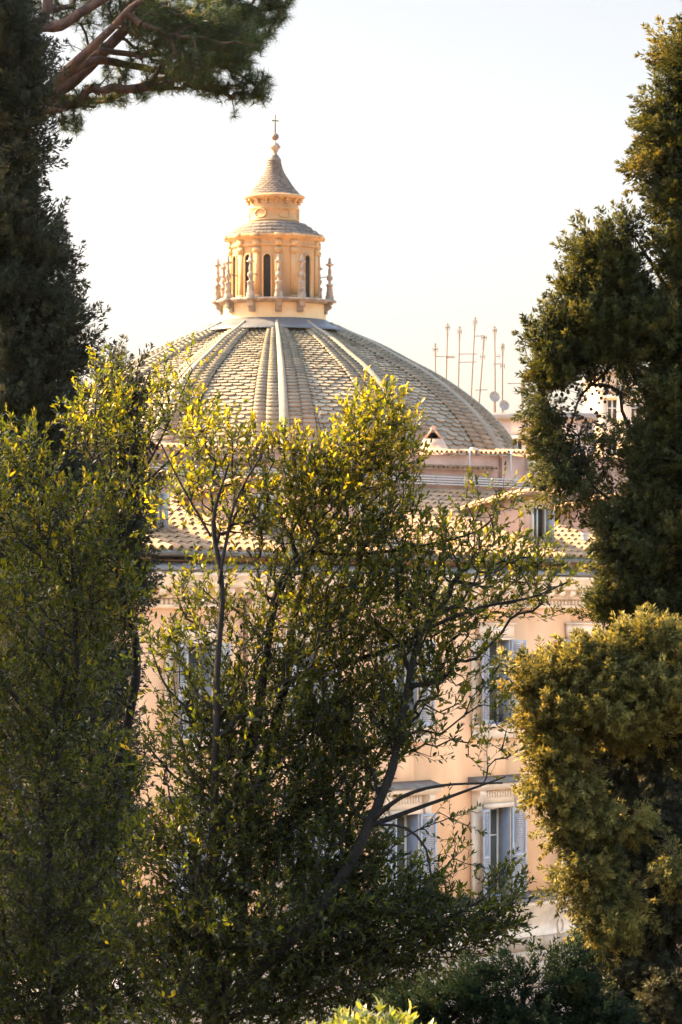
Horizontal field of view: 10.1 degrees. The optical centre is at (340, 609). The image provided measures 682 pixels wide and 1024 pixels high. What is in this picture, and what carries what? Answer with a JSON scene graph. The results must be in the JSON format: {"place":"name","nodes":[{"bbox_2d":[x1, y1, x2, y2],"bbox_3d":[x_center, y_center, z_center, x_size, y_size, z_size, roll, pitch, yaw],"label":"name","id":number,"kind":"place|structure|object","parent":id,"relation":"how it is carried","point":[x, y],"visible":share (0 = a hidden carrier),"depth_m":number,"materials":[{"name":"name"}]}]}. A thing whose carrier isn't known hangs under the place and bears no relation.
{"place":"outdoors","nodes":[
{"label":"outdoors","id":0,"kind":"place"},
{"bbox_2d":[75,115,518,456],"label":"domed church","id":1,"kind":"structure","parent":0,"point":[290,352],"depth_m":146.23,"materials":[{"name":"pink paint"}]},
{"bbox_2d":[6,0,681,412],"label":"sky","id":2,"kind":"structure","parent":0,"point":[437,150],"materials":[{"name":"white"}]},
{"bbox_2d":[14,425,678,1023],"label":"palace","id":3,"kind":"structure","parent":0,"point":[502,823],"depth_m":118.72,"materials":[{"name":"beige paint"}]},
{"bbox_2d":[164,625,230,754],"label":"window","id":4,"kind":"structure","parent":3,"relation":"in","point":[190,659],"depth_m":107.05,"materials":[{"name":"grey glass"}]},
{"bbox_2d":[161,793,234,932],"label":"window","id":5,"kind":"structure","parent":3,"relation":"in","point":[203,856],"depth_m":106.61,"materials":[{"name":"beige stone"}]},
{"bbox_2d":[274,624,336,746],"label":"window","id":6,"kind":"structure","parent":3,"relation":"in","point":[294,667],"depth_m":111.64,"materials":[{"name":"grey wood"}]},
{"bbox_2d":[274,789,343,919],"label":"window","id":7,"kind":"structure","parent":3,"relation":"in","point":[287,905],"depth_m":111.81,"materials":[{"name":"beige stone"}]},
{"bbox_2d":[151,544,593,559],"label":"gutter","id":8,"kind":"object","parent":3,"relation":"on","point":[566,556],"visible":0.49,"depth_m":122.58,"materials":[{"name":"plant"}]},
{"bbox_2d":[376,624,434,742],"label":"window","id":9,"kind":"structure","parent":3,"relation":"in","point":[424,715],"depth_m":116.29,"materials":[{"name":"grey wood"}]},
{"bbox_2d":[373,780,442,904],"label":"window","id":10,"kind":"structure","parent":3,"relation":"in","point":[416,819],"depth_m":116.23,"materials":[{"name":"grey wood"}]},
{"bbox_2d":[468,774,526,898],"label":"window","id":11,"kind":"structure","parent":3,"relation":"in","point":[504,827],"depth_m":120.27,"materials":[{"name":"beige stone"}]},
{"bbox_2d":[470,623,525,739],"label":"window","id":12,"kind":"structure","parent":3,"relation":"in","point":[508,641],"depth_m":119.95,"materials":[{"name":"beige stone"}]},
{"bbox_2d":[558,847,568,883],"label":"window","id":13,"kind":"structure","parent":3,"relation":"in","point":[560,847],"depth_m":123.08,"materials":[{"name":"beige stone"}]},
{"bbox_2d":[563,623,599,723],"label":"window","id":14,"kind":"structure","parent":3,"relation":"in","point":[587,626],"depth_m":123.76,"materials":[{"name":"beige stone"}]},
{"bbox_2d":[491,413,598,454],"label":"apartment house","id":15,"kind":"structure","parent":0,"point":[508,424],"depth_m":205.00,"materials":[{"name":"beige paint"}]},
{"bbox_2d":[433,343,453,371],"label":"aerial mast","id":16,"kind":"object","parent":15,"relation":"on","point":[435,349],"visible":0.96,"depth_m":206.95,"materials":[{"name":"metal"}]},
{"bbox_2d":[445,323,454,378],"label":"aerial mast","id":17,"kind":"object","parent":15,"relation":"on","point":[447,326],"visible":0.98,"depth_m":206.97,"materials":[{"name":"metal"}]},
{"bbox_2d":[457,326,476,386],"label":"aerial mast","id":18,"kind":"object","parent":15,"relation":"on","point":[459,329],"visible":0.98,"depth_m":206.97,"materials":[{"name":"metal"}]},
{"bbox_2d":[471,317,483,396],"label":"aerial mast","id":19,"kind":"object","parent":15,"relation":"on","point":[475,318],"visible":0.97,"depth_m":206.97,"materials":[{"name":"metal"}]},
{"bbox_2d":[475,335,486,402],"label":"aerial mast","id":20,"kind":"object","parent":15,"relation":"on","point":[483,344],"visible":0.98,"depth_m":206.97,"materials":[{"name":"metal"}]},
{"bbox_2d":[490,391,499,401],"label":"satellite dish","id":21,"kind":"object","parent":15,"relation":"on","point":[494,396],"visible":1,"depth_m":204.88,"materials":[{"name":"metal"}]},
{"bbox_2d":[493,326,501,412],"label":"aerial mast","id":22,"kind":"object","parent":15,"relation":"on","point":[494,330],"visible":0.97,"depth_m":206.98,"materials":[{"name":"metal"}]},
{"bbox_2d":[500,343,504,412],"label":"aerial mast","id":23,"kind":"object","parent":15,"relation":"on","point":[502,344],"visible":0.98,"depth_m":206.96,"materials":[{"name":"metal"}]},
{"bbox_2d":[500,400,508,412],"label":"satellite dish","id":24,"kind":"object","parent":15,"relation":"on","point":[504,404],"visible":1,"depth_m":204.89,"materials":[{"name":"metal"}]},
{"bbox_2d":[508,381,522,410],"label":"aerial mast","id":25,"kind":"object","parent":15,"relation":"on","point":[519,393],"visible":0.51,"depth_m":206.95,"materials":[{"name":"metal"}]},
{"bbox_2d":[510,435,522,449],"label":"window","id":26,"kind":"structure","parent":15,"relation":"in","point":[519,444],"depth_m":205.09,"materials":[{"name":"grey glass"}]},
{"bbox_3d":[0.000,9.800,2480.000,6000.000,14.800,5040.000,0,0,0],"label":"ground","id":27,"kind":"structure","parent":0,"visible":0},
{"bbox_2d":[0,0,143,1020],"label":"cypress","id":28,"kind":"object","parent":27,"relation":"on","point":[43,309],"visible":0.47,"depth_m":44.19,"materials":[{"name":"green plant"}]},
{"bbox_2d":[0,332,240,1023],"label":"bay laurel","id":29,"kind":"object","parent":27,"relation":"on","point":[58,984],"visible":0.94,"depth_m":31.36,"materials":[{"name":"green plant"}]},
{"bbox_2d":[76,334,173,1023],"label":"tree","id":30,"kind":"object","parent":27,"relation":"on","point":[138,523],"visible":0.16,"depth_m":45.86,"materials":[{"name":"green plant"}]},
{"bbox_2d":[7,0,297,140],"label":"pine tree","id":31,"kind":"object","parent":27,"relation":"on","point":[232,37],"visible":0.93,"depth_m":47.77,"materials":[{"name":"green plant"}]},
{"bbox_2d":[82,366,592,1023],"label":"bay laurel","id":32,"kind":"object","parent":27,"relation":"on","point":[322,934],"visible":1,"depth_m":29.79,"materials":[{"name":"green plant"}]},
{"bbox_2d":[302,995,436,1023],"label":"shrub","id":33,"kind":"object","parent":27,"relation":"on","point":[363,1015],"visible":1,"depth_m":15.00,"materials":[{"name":"green plant"}]},
{"bbox_2d":[353,925,651,1023],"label":"juniper","id":34,"kind":"object","parent":27,"relation":"on","point":[584,1000],"visible":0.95,"depth_m":25.89,"materials":[{"name":"green plant"}]},
{"bbox_2d":[490,601,681,973],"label":"cypress","id":35,"kind":"object","parent":27,"relation":"on","point":[616,690],"visible":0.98,"depth_m":33.40,"materials":[{"name":"green plant"}]},
{"bbox_2d":[510,0,681,946],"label":"cypress","id":36,"kind":"object","parent":27,"relation":"on","point":[616,308],"visible":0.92,"depth_m":35.83,"materials":[{"name":"green plant"}]},
{"bbox_2d":[547,719,681,1023],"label":"cypress","id":37,"kind":"object","parent":27,"relation":"on","point":[650,980],"visible":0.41,"depth_m":34.31,"materials":[{"name":"green plant"}]},
{"label":"pavement","id":38,"kind":"structure","parent":0,"visible":0},
{"bbox_2d":[580,367,644,455],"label":"tall house","id":39,"kind":"structure","parent":38,"relation":"on","point":[612,404],"depth_m":230.00,"materials":[{"name":"beige paint"}]},
{"bbox_2d":[603,395,618,419],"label":"window","id":40,"kind":"structure","parent":39,"relation":"in","point":[611,404],"depth_m":230.08,"materials":[{"name":"white glass"}]},
{"bbox_2d":[630,396,641,419],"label":"window","id":41,"kind":"structure","parent":39,"relation":"in","point":[633,411],"depth_m":230.19,"materials":[{"name":"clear glass"}]}
]}

